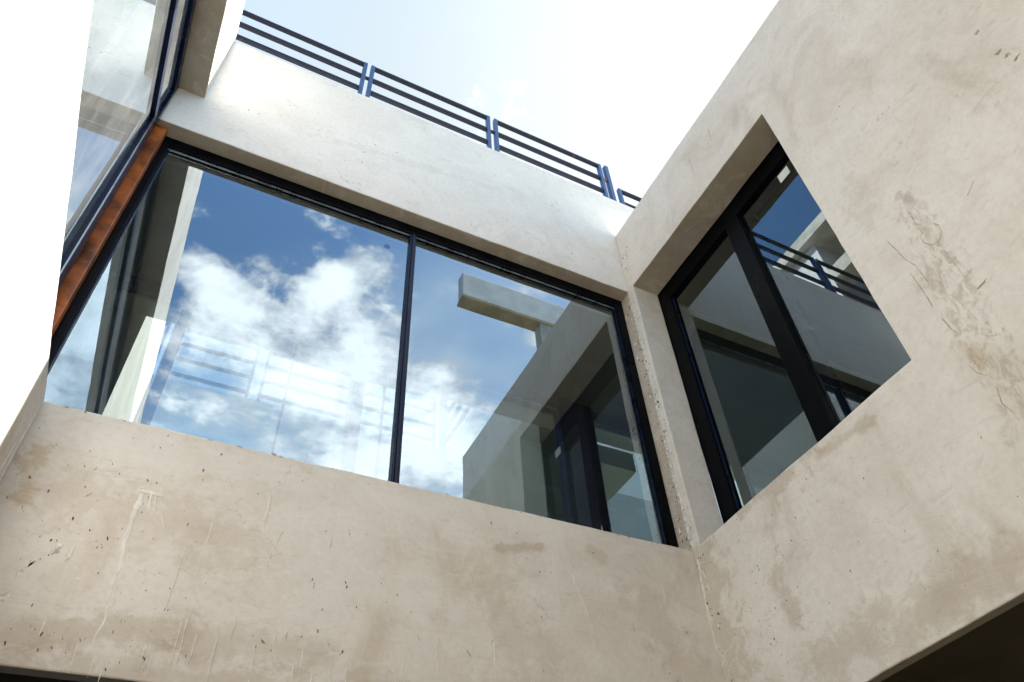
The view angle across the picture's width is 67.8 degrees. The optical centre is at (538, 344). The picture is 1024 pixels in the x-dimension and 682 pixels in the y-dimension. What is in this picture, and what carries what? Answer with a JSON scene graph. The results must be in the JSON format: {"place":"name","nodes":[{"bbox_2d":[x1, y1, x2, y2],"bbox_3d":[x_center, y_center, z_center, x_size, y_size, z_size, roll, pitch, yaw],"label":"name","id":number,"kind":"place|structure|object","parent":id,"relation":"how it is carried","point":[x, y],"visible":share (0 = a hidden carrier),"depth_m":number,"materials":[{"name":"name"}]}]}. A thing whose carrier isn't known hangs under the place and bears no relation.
{"place":"outdoors","nodes":[
{"label":"outdoors","id":0,"kind":"place"},
{"bbox_2d":[0,0,244,482],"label":"building wing","id":1,"kind":"structure","parent":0,"point":[88,89],"depth_m":2.73,"materials":[{"name":"white paint"}]},
{"bbox_2d":[57,0,195,290],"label":"window","id":2,"kind":"structure","parent":1,"relation":"in","point":[136,49],"depth_m":3.76,"materials":[{"name":"clear glass"}]},
{"bbox_2d":[153,0,778,521],"label":"sky","id":3,"kind":"structure","parent":0,"point":[618,85],"materials":[{"name":"white"}]},
{"label":"ground","id":4,"kind":"structure","parent":0,"visible":0},
{"bbox_2d":[44,300,660,543],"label":"building wing","id":5,"kind":"structure","parent":4,"relation":"on","point":[104,363],"depth_m":8.04,"materials":[{"name":"glass"}]},
{"bbox_2d":[155,322,471,448],"bbox_3d":[-2.794,-0.346,8.358,4.740,0.870,2.160,18,-51,-21],"label":"roof railing","id":6,"kind":"object","parent":5,"relation":"on","point":[444,425],"visible":0.56,"depth_m":9.19,"materials":[{"name":"paint"}]},
{"bbox_3d":[1.188,2.533,2.254,7.200,2.781,4.660,18,-51,-21],"label":"ground floor wall","id":7,"kind":"object","parent":4,"relation":"on","visible":0},
{"bbox_2d":[0,42,724,681],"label":"building wing","id":8,"kind":"structure","parent":7,"relation":"on","point":[272,204],"depth_m":4.17,"materials":[{"name":"beige concrete"}]},
{"bbox_2d":[47,136,678,547],"bbox_3d":[-0.800,-0.016,4.713,3.492,2.370,0.077,18,-51,-21],"label":"window","id":9,"kind":"structure","parent":8,"relation":"in","point":[171,147],"depth_m":5.09,"materials":[{"name":"metal"}]},
{"bbox_2d":[122,274,703,477],"bbox_3d":[0.001,1.296,6.115,6.800,2.425,0.080,18,-51,-21],"label":"rear window","id":10,"kind":"structure","parent":8,"relation":"in","point":[190,302],"depth_m":6.03,"materials":[{"name":"metal"}]},
{"bbox_2d":[236,9,616,200],"bbox_3d":[-1.188,-2.169,6.641,4.290,0.625,0.044,18,-51,-21],"label":"roof railing","id":11,"kind":"object","parent":8,"relation":"on","point":[497,135],"visible":0.87,"depth_m":6.73,"materials":[{"name":"metal"}]},
{"bbox_2d":[616,188,641,208],"bbox_3d":[1.632,-1.090,7.868,1.800,0.703,0.039,18,-51,-21],"label":"roof railing","id":12,"kind":"object","parent":8,"relation":"on","point":[620,193],"visible":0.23,"depth_m":7.77,"materials":[{"name":"metal"}]},
{"bbox_2d":[615,0,1023,681],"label":"building wing","id":13,"kind":"structure","parent":7,"relation":"on","point":[819,236],"depth_m":3.85,"materials":[{"name":"beige concrete"}]},
{"bbox_2d":[658,141,910,523],"bbox_3d":[1.459,-0.124,4.851,0.077,2.389,1.661,18,-51,-21],"label":"window","id":14,"kind":"structure","parent":13,"relation":"in","point":[776,336],"depth_m":4.79,"materials":[{"name":"glass"}]}
]}

